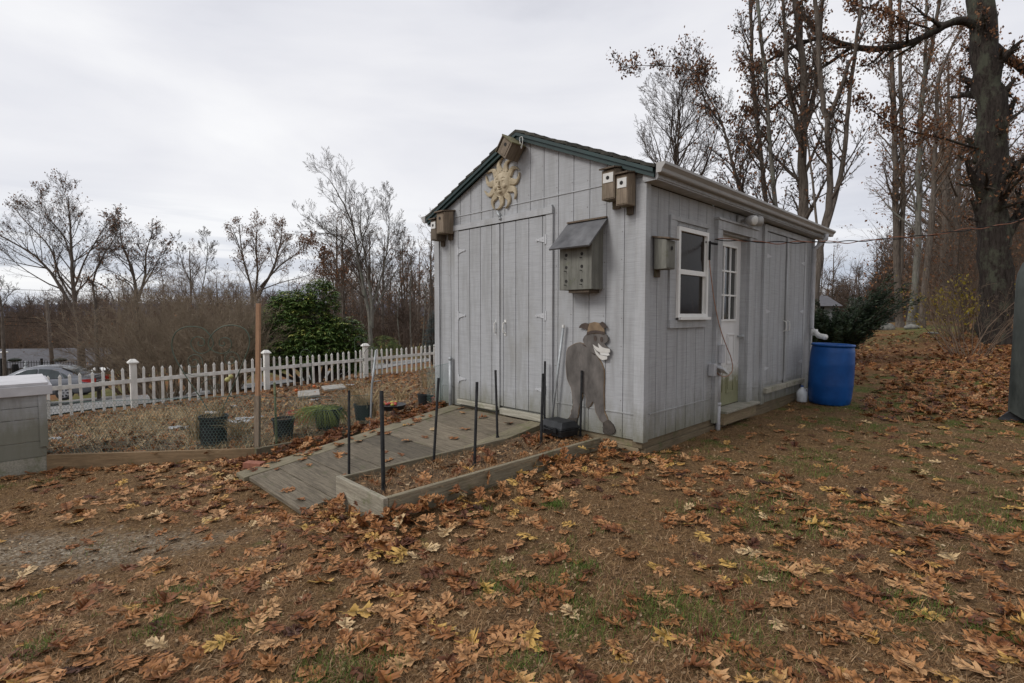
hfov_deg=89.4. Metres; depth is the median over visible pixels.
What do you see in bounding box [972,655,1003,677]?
fallen leaf
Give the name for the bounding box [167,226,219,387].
birch tree
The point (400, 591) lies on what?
fallen leaf
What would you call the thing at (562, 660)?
fallen leaf
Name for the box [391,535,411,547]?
fallen leaf
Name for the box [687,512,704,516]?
fallen leaf
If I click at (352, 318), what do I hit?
woodland tree
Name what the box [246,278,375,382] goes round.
rhododendron
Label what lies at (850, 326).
yew shrub
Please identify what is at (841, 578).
fallen leaf
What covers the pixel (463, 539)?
fallen leaf
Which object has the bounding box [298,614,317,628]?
fallen leaf
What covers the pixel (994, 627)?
fallen leaf
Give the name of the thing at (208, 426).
plant pot
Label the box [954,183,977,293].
woodland tree
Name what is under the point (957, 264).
bare shrub
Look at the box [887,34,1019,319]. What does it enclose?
woodland tree
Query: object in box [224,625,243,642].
fallen leaf
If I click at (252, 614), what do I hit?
fallen leaf
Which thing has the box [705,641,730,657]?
fallen leaf
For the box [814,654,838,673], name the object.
fallen leaf
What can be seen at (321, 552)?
fallen leaf
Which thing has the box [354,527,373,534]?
fallen leaf
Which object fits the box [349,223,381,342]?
woodland tree
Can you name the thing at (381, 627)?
fallen leaf
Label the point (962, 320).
bare shrub
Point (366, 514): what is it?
fallen leaf
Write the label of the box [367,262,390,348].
woodland tree
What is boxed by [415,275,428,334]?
woodland tree
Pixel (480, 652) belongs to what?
fallen leaf
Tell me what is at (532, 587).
fallen leaf
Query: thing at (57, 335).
bare shrub
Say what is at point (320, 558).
fallen leaf
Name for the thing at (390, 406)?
planter tray
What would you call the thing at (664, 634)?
fallen leaf
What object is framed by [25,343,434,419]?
picket fence
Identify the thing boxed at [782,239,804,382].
side door
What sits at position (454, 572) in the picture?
fallen leaf
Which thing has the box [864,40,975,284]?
woodland tree
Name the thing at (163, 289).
woodland tree
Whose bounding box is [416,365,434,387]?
dead plant
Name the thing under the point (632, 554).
fallen leaf
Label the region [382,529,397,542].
fallen leaf
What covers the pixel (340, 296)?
woodland tree
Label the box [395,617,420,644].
fallen leaf
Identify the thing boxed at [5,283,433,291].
overhead wire
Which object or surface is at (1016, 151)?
woodland tree
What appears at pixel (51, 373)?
parked car
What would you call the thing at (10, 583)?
fallen leaf
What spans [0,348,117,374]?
grey house
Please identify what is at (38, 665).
fallen leaf
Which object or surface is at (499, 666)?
fallen leaf
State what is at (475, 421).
garden rod
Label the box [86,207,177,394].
oak tree
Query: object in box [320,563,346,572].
fallen leaf
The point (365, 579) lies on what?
fallen leaf
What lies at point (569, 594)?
fallen leaf
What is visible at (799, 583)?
fallen leaf
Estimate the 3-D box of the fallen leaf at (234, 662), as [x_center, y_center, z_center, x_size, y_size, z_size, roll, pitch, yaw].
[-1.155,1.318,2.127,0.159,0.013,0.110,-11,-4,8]
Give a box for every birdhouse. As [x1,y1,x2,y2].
[428,217,444,246]
[434,210,454,239]
[495,134,525,161]
[549,216,607,292]
[599,165,622,209]
[613,170,636,214]
[652,236,678,276]
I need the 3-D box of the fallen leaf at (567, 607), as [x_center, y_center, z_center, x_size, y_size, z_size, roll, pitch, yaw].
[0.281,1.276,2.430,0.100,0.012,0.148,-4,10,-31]
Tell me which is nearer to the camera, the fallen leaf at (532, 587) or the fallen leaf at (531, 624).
the fallen leaf at (531, 624)
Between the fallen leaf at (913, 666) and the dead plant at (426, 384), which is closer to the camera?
the fallen leaf at (913, 666)
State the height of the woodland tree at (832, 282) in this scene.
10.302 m
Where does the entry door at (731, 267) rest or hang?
in the shed
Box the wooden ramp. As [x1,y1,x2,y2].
[236,405,539,514]
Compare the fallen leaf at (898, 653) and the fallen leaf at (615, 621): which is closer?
the fallen leaf at (898, 653)
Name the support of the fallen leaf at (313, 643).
on the ground at (110, 526)
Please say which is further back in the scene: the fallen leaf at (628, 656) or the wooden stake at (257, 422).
the wooden stake at (257, 422)
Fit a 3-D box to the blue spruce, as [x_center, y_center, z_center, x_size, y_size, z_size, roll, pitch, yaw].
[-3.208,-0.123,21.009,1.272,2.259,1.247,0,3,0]
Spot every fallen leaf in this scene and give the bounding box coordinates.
[0,579,23,589]
[0,620,27,634]
[0,646,37,663]
[0,657,20,669]
[21,655,64,673]
[34,613,65,621]
[56,615,82,633]
[60,660,91,674]
[67,642,93,657]
[72,653,110,667]
[84,577,110,595]
[95,605,139,615]
[112,653,142,669]
[130,596,159,605]
[133,566,158,576]
[133,657,164,678]
[142,650,175,666]
[151,574,182,595]
[155,587,183,602]
[172,605,200,624]
[177,590,198,603]
[181,642,207,655]
[184,577,207,585]
[191,590,223,607]
[202,631,240,652]
[212,658,244,668]
[222,648,244,669]
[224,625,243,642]
[228,560,247,578]
[232,612,247,619]
[241,579,261,593]
[244,570,261,585]
[245,612,267,635]
[247,606,270,619]
[251,650,280,669]
[252,649,286,668]
[255,655,294,671]
[256,597,281,611]
[256,636,293,650]
[259,545,274,549]
[262,543,281,554]
[264,619,285,633]
[265,602,280,617]
[272,576,291,586]
[276,540,287,552]
[276,570,296,580]
[281,624,304,637]
[288,605,316,619]
[297,665,327,682]
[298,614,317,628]
[299,636,326,651]
[299,643,317,658]
[305,578,333,582]
[306,553,330,563]
[306,609,340,620]
[309,550,330,554]
[311,526,327,532]
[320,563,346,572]
[321,597,343,609]
[326,514,348,521]
[332,588,359,599]
[336,613,355,629]
[336,617,354,632]
[338,534,354,546]
[338,553,353,565]
[339,600,377,617]
[341,566,362,578]
[342,580,360,594]
[343,534,358,538]
[343,565,360,575]
[344,541,362,554]
[345,581,364,593]
[345,631,377,656]
[350,665,374,681]
[352,628,371,643]
[353,508,368,521]
[353,590,372,601]
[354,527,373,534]
[357,509,371,526]
[359,572,384,583]
[360,558,373,572]
[365,567,382,576]
[365,604,386,611]
[367,549,383,558]
[368,631,390,658]
[370,625,391,638]
[371,519,386,526]
[371,604,389,612]
[373,541,395,549]
[375,628,395,635]
[378,585,410,598]
[378,639,399,650]
[379,542,396,552]
[381,525,405,530]
[381,606,406,623]
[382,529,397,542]
[384,545,411,562]
[384,551,396,558]
[385,509,411,517]
[385,597,415,610]
[386,654,418,672]
[387,502,406,511]
[388,642,403,653]
[390,652,416,662]
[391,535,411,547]
[391,586,416,608]
[393,513,404,526]
[393,588,418,595]
[393,664,412,674]
[394,642,414,653]
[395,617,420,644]
[396,510,411,518]
[400,619,419,628]
[403,524,422,534]
[403,646,424,660]
[405,500,421,512]
[406,609,428,629]
[407,598,426,609]
[413,581,430,592]
[414,616,436,626]
[418,495,434,500]
[419,564,438,570]
[420,566,443,578]
[420,602,432,613]
[423,493,437,502]
[423,542,440,552]
[423,602,449,617]
[427,597,448,612]
[428,624,455,639]
[428,662,446,676]
[430,621,459,639]
[433,660,458,673]
[437,527,452,537]
[437,653,458,668]
[442,509,457,514]
[443,562,470,576]
[445,575,458,583]
[445,661,464,676]
[446,575,466,581]
[446,640,478,650]
[447,599,463,608]
[453,544,470,550]
[453,644,480,666]
[454,627,478,651]
[456,537,470,543]
[459,583,480,588]
[461,580,477,596]
[465,646,500,658]
[467,597,497,607]
[470,628,486,646]
[473,486,484,500]
[473,518,489,528]
[478,546,493,556]
[479,579,495,593]
[483,591,501,599]
[486,630,520,654]
[487,625,510,633]
[490,659,516,671]
[498,573,512,579]
[501,596,523,610]
[502,578,521,594]
[502,617,528,631]
[502,635,533,650]
[505,624,524,637]
[506,539,524,548]
[510,568,526,576]
[516,531,537,539]
[519,481,531,489]
[519,622,541,647]
[522,516,538,524]
[525,619,538,628]
[528,582,543,592]
[533,641,545,651]
[535,590,554,599]
[539,597,559,613]
[539,639,555,652]
[542,549,566,565]
[543,582,574,600]
[548,650,575,671]
[560,603,579,620]
[564,557,583,563]
[570,663,597,682]
[586,641,601,653]
[592,515,604,526]
[595,609,612,618]
[601,522,624,532]
[604,617,628,627]
[610,645,632,664]
[613,645,633,658]
[616,608,639,620]
[620,550,639,557]
[625,590,643,600]
[643,584,665,599]
[646,561,663,570]
[651,626,675,646]
[660,613,684,625]
[668,513,688,520]
[670,633,693,646]
[678,585,702,598]
[682,651,710,666]
[683,488,700,495]
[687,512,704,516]
[688,560,704,572]
[690,640,710,651]
[691,655,730,682]
[692,624,716,641]
[695,528,710,541]
[695,560,710,569]
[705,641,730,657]
[706,581,732,589]
[708,501,727,509]
[717,585,738,607]
[717,630,740,649]
[718,557,737,569]
[723,640,761,658]
[727,500,742,507]
[728,577,743,587]
[735,546,760,556]
[739,658,765,670]
[741,599,763,610]
[756,574,777,581]
[761,550,780,556]
[763,657,797,679]
[764,505,784,510]
[766,525,783,537]
[766,598,799,607]
[769,595,787,606]
[769,616,787,631]
[774,553,795,560]
[776,561,806,578]
[777,539,796,547]
[780,643,816,662]
[784,533,804,540]
[787,576,811,593]
[804,560,824,573]
[806,514,829,526]
[806,624,838,635]
[809,579,837,589]
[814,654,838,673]
[814,662,835,681]
[819,532,841,545]
[825,613,854,625]
[831,571,853,581]
[832,620,864,637]
[837,541,859,549]
[841,600,866,622]
[844,586,882,600]
[851,590,873,603]
[857,558,878,572]
[857,583,884,595]
[863,661,907,677]
[877,642,895,653]
[883,577,915,586]
[885,567,911,582]
[889,641,905,652]
[892,650,927,679]
[895,575,921,596]
[899,555,929,573]
[899,656,941,675]
[903,556,927,567]
[907,607,945,622]
[914,586,944,597]
[919,563,949,576]
[920,573,941,588]
[942,570,972,582]
[945,613,985,624]
[952,650,994,663]
[952,655,1009,681]
[954,609,994,619]
[963,643,1009,658]
[965,636,1023,669]
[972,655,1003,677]
[976,633,1011,653]
[977,642,1014,655]
[981,624,1016,633]
[983,577,1016,591]
[986,642,1023,662]
[987,622,1015,633]
[988,583,1021,593]
[1007,649,1023,661]
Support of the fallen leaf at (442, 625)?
on the ground at (110, 526)
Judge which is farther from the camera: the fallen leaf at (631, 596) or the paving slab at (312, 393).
the paving slab at (312, 393)
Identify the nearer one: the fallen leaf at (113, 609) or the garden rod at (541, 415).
the fallen leaf at (113, 609)
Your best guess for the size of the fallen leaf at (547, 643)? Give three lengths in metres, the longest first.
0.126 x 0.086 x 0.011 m
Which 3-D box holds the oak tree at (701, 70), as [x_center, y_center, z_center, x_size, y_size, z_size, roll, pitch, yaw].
[5.220,-4.000,14.595,5.111,9.564,2.198,0,3,0]
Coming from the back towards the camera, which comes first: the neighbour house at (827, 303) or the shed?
the neighbour house at (827, 303)
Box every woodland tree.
[44,268,81,325]
[81,283,105,320]
[104,277,145,319]
[106,274,132,331]
[151,259,185,310]
[171,238,221,351]
[200,272,228,313]
[276,271,303,314]
[300,240,335,308]
[315,206,372,320]
[319,204,364,314]
[327,260,358,316]
[328,245,361,310]
[330,222,361,329]
[334,230,381,348]
[341,245,381,319]
[348,274,359,319]
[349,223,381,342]
[353,227,398,350]
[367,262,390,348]
[372,228,419,318]
[374,240,418,318]
[387,245,428,346]
[408,215,434,352]
[413,240,433,345]
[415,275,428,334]
[421,252,434,339]
[820,258,832,295]
[823,239,857,299]
[845,262,868,295]
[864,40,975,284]
[864,244,886,282]
[866,46,1020,320]
[873,109,957,247]
[879,71,1014,318]
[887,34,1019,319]
[923,117,975,316]
[930,31,1023,304]
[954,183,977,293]
[961,97,1023,235]
[961,120,1023,279]
[1008,123,1023,244]
[1009,138,1023,253]
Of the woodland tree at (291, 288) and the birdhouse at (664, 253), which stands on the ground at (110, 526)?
the woodland tree at (291, 288)
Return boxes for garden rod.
[348,390,349,473]
[379,391,385,494]
[432,378,439,465]
[473,382,477,466]
[494,370,498,437]
[539,373,543,445]
[543,361,545,419]
[579,370,582,436]
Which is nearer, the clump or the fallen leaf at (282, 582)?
the fallen leaf at (282, 582)
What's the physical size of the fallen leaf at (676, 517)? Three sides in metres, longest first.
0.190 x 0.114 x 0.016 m
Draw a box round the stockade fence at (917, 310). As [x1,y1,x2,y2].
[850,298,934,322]
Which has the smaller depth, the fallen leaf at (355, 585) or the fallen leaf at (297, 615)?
the fallen leaf at (297, 615)
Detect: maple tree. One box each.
[0,275,19,375]
[292,147,417,361]
[631,51,737,179]
[724,0,793,201]
[732,0,802,210]
[749,0,843,218]
[793,0,887,312]
[861,0,958,324]
[865,0,939,327]
[904,1,972,327]
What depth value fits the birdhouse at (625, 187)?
4.85 m
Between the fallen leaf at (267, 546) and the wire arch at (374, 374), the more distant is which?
the wire arch at (374, 374)
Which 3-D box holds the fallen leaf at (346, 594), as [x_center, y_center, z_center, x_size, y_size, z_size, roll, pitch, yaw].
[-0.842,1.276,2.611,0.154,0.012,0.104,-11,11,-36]
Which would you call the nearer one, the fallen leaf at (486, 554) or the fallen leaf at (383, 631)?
the fallen leaf at (383, 631)
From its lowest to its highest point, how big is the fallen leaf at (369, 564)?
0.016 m
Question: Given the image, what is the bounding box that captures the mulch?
[33,369,591,492]
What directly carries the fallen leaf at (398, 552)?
on the ground at (110, 526)
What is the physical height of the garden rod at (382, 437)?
0.813 m
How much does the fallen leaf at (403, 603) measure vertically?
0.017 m
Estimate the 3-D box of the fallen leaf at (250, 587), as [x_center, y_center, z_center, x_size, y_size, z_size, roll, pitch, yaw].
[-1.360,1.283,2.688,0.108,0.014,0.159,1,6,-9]
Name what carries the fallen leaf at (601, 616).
on the ground at (110, 526)
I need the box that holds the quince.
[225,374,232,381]
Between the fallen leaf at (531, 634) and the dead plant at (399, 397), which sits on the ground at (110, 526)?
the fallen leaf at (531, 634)
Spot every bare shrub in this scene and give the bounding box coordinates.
[0,298,65,348]
[1,269,214,394]
[13,311,124,352]
[33,271,268,399]
[62,248,299,391]
[142,268,308,393]
[839,183,1023,319]
[889,205,1023,322]
[891,192,1023,332]
[891,243,1014,357]
[896,273,1015,339]
[902,219,1023,305]
[909,181,1023,278]
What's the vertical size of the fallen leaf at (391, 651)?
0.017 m
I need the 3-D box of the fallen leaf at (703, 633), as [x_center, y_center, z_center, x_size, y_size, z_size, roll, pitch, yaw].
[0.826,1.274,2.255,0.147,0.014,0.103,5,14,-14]
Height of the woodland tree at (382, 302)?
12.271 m
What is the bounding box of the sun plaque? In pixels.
[484,158,520,209]
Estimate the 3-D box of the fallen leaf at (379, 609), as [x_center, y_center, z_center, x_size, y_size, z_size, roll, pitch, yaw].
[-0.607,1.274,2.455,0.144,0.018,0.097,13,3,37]
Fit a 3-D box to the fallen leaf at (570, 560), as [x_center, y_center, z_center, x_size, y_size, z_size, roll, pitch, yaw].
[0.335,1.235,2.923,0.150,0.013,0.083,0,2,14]
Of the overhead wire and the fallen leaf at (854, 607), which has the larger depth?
the overhead wire
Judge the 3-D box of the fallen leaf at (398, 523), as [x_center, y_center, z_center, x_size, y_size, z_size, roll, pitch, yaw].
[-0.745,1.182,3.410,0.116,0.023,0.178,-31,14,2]
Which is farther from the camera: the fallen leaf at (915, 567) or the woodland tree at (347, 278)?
the woodland tree at (347, 278)
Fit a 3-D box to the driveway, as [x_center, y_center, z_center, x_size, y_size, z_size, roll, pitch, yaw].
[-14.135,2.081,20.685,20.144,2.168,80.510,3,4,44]
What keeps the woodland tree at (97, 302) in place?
on the ground at (110, 526)
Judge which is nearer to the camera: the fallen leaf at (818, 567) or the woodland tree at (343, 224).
the fallen leaf at (818, 567)
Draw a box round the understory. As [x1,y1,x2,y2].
[17,140,1023,361]
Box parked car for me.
[7,364,108,399]
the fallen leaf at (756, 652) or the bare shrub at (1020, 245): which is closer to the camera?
the fallen leaf at (756, 652)
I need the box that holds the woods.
[0,136,1021,376]
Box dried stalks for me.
[48,377,434,459]
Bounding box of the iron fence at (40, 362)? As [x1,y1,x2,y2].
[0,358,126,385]
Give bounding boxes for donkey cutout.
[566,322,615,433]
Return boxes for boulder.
[878,323,894,329]
[904,324,920,328]
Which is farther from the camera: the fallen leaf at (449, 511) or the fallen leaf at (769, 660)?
the fallen leaf at (449, 511)
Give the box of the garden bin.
[0,374,51,477]
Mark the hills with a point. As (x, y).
(117, 304)
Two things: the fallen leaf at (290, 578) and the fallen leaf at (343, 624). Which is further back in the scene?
the fallen leaf at (290, 578)
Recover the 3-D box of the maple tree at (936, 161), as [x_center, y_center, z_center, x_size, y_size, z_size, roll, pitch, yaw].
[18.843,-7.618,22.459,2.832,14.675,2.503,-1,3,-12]
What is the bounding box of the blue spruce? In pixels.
[418,311,434,364]
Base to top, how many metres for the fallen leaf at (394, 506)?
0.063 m
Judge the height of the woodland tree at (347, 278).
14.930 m
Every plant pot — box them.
[197,391,234,445]
[271,403,294,437]
[352,390,373,420]
[417,394,433,405]
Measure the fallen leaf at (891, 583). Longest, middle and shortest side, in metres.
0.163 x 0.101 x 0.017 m
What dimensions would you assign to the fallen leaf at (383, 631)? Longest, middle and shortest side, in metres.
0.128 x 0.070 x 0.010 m
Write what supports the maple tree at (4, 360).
on the ground at (110, 526)
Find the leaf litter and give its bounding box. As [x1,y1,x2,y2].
[0,329,1023,682]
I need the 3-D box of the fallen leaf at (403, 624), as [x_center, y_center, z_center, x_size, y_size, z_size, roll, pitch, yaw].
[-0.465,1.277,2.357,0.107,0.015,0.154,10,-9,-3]
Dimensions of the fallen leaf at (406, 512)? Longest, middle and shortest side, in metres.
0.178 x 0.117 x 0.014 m
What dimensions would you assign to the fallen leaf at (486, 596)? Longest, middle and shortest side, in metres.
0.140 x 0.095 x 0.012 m
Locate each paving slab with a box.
[298,389,319,398]
[321,384,345,391]
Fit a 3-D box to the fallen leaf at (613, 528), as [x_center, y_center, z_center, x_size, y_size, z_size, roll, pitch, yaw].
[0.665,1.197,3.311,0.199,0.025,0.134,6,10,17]
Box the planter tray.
[379,401,405,410]
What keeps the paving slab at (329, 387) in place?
on the garden soil
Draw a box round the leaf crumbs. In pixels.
[0,376,1023,682]
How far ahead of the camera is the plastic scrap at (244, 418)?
7.75 m
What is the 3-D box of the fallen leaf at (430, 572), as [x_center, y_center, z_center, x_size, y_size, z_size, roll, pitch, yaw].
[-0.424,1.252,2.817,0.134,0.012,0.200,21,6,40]
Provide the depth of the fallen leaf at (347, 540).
3.22 m
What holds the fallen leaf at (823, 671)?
on the ground at (110, 526)
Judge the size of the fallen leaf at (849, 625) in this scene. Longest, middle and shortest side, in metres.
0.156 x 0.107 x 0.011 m
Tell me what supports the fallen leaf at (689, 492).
on the ground at (110, 526)
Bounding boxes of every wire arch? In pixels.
[300,349,311,390]
[354,336,363,389]
[363,347,381,387]
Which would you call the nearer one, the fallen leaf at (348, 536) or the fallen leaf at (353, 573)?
the fallen leaf at (353, 573)
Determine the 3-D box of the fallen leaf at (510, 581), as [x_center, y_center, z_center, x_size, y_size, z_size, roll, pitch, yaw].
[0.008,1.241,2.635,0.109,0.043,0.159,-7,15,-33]
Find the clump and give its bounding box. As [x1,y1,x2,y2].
[290,404,353,430]
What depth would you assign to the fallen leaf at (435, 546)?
3.10 m
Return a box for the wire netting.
[47,363,448,453]
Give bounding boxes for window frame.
[676,226,710,319]
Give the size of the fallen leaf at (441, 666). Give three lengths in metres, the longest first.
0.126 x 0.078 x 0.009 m
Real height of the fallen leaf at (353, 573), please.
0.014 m
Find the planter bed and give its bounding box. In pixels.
[336,430,600,522]
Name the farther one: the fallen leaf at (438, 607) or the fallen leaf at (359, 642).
the fallen leaf at (438, 607)
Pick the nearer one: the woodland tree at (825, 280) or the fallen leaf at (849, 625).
the fallen leaf at (849, 625)
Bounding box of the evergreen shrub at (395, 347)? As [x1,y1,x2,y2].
[368,335,404,363]
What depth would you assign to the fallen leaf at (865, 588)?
2.55 m
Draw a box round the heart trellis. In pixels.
[171,325,249,410]
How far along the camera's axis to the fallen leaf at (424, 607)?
2.46 m
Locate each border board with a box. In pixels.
[46,448,254,470]
[255,426,378,458]
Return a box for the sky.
[0,0,1023,305]
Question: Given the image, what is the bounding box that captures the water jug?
[796,385,807,401]
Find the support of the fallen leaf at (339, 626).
on the ground at (110, 526)
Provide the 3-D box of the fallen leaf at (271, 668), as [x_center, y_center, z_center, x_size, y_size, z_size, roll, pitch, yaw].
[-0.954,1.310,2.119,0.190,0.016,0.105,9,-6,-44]
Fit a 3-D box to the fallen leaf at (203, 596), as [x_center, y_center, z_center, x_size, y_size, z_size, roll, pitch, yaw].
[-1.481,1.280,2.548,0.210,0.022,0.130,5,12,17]
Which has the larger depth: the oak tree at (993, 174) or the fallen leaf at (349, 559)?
the oak tree at (993, 174)
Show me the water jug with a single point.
(801, 394)
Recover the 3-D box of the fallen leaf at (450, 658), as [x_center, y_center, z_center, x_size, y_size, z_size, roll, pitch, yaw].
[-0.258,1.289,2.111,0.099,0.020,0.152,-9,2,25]
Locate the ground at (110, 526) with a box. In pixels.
[0,316,1023,682]
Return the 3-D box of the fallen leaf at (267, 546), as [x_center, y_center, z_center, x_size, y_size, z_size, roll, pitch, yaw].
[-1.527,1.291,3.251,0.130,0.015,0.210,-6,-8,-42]
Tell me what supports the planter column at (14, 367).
on the ground at (110, 526)
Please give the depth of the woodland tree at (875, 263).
64.67 m
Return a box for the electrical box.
[708,344,728,429]
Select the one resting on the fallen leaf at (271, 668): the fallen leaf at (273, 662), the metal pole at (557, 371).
the fallen leaf at (273, 662)
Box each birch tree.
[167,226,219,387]
[385,234,433,357]
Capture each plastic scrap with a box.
[168,425,185,428]
[235,416,261,419]
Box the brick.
[243,460,265,468]
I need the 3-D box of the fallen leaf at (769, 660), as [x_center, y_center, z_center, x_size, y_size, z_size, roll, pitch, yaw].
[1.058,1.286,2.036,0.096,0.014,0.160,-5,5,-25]
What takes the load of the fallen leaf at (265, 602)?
on the ground at (110, 526)
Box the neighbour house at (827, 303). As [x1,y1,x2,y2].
[819,296,841,319]
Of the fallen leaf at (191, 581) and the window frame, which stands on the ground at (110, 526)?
the fallen leaf at (191, 581)
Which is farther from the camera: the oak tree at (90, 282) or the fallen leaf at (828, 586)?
the oak tree at (90, 282)
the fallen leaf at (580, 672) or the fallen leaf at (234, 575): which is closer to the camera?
the fallen leaf at (580, 672)
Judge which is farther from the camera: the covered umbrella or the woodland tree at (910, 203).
the woodland tree at (910, 203)
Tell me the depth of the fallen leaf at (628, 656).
2.13 m
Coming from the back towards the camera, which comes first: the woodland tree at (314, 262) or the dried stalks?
the woodland tree at (314, 262)
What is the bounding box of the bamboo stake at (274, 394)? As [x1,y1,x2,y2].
[273,382,277,443]
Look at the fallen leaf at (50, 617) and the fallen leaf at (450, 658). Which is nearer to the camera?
the fallen leaf at (450, 658)
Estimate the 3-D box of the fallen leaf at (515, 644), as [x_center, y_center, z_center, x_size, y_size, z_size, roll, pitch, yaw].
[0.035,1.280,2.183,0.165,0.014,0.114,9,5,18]
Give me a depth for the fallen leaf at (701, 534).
3.19 m
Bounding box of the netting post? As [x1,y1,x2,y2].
[448,357,451,405]
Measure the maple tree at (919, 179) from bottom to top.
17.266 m
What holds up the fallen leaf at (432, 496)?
on the ground at (110, 526)
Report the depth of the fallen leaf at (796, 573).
2.73 m
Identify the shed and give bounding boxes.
[421,129,835,453]
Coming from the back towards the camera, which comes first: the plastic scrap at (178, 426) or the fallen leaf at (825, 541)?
the plastic scrap at (178, 426)
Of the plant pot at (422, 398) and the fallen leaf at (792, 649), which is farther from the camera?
the plant pot at (422, 398)
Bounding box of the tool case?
[539,417,579,437]
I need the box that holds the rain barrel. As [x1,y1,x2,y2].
[808,342,855,405]
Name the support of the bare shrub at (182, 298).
on the ground at (110, 526)
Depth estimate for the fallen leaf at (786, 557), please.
2.92 m
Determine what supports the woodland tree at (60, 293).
on the ground at (110, 526)
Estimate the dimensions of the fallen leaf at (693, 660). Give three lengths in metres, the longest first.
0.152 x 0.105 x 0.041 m
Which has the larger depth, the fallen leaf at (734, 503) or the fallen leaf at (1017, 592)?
the fallen leaf at (734, 503)
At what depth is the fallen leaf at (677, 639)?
2.24 m
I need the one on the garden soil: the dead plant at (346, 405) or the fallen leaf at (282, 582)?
the dead plant at (346, 405)
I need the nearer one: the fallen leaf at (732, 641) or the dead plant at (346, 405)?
the fallen leaf at (732, 641)
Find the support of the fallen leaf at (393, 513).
on the ground at (110, 526)
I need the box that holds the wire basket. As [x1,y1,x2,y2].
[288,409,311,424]
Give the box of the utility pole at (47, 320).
[45,300,54,364]
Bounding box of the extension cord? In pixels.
[705,218,1023,376]
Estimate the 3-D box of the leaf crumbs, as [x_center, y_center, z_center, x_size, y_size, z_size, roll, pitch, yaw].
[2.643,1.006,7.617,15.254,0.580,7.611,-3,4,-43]
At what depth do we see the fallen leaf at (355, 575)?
2.84 m
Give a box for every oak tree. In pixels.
[0,168,126,395]
[71,217,135,398]
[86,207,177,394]
[223,208,332,324]
[300,229,354,317]
[606,25,781,192]
[722,0,1023,345]
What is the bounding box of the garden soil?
[25,369,438,452]
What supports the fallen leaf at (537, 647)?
on the ground at (110, 526)
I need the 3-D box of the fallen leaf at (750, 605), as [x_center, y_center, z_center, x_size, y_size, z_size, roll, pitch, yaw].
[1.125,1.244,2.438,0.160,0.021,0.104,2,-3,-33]
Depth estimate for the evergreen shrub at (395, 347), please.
25.95 m
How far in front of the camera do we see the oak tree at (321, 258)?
33.73 m
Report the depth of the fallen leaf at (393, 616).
2.42 m
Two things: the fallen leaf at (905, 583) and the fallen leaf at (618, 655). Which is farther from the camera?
the fallen leaf at (905, 583)
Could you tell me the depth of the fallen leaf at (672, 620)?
2.36 m
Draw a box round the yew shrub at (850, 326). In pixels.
[812,270,925,352]
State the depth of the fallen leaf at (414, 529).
3.35 m
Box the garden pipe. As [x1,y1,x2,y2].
[369,350,380,424]
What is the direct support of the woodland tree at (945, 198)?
on the ground at (110, 526)
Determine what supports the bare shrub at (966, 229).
on the ground at (110, 526)
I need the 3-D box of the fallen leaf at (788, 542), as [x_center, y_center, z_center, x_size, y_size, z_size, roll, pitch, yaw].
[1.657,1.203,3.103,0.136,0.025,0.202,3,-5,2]
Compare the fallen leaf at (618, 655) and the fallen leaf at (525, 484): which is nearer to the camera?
the fallen leaf at (618, 655)
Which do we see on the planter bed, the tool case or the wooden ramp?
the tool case
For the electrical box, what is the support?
attached to the shed
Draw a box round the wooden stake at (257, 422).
[254,303,260,447]
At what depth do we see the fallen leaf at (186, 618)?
2.40 m
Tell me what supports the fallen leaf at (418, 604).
on the ground at (110, 526)
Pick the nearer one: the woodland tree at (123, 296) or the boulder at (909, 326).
the boulder at (909, 326)
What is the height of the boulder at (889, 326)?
0.440 m
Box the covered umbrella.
[997,262,1023,422]
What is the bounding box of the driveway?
[3,358,428,413]
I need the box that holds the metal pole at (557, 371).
[551,325,564,416]
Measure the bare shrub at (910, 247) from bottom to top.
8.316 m
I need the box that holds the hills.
[3,303,427,313]
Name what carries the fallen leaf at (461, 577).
on the ground at (110, 526)
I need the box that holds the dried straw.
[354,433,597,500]
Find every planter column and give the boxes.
[7,358,21,372]
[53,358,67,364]
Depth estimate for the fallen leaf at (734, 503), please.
3.73 m
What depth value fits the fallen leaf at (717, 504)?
3.68 m
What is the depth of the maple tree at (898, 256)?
24.45 m
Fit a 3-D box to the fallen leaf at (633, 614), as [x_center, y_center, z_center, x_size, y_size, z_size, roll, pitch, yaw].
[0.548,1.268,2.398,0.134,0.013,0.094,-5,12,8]
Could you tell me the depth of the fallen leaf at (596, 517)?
3.46 m
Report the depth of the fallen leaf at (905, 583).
2.56 m
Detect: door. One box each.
[457,224,497,403]
[500,216,546,412]
[720,235,743,405]
[764,232,786,386]
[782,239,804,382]
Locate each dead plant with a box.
[156,395,234,440]
[212,411,268,436]
[281,392,311,406]
[324,387,362,410]
[326,375,408,417]
[373,378,427,400]
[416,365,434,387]
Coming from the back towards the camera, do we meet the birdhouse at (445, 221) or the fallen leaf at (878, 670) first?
the birdhouse at (445, 221)

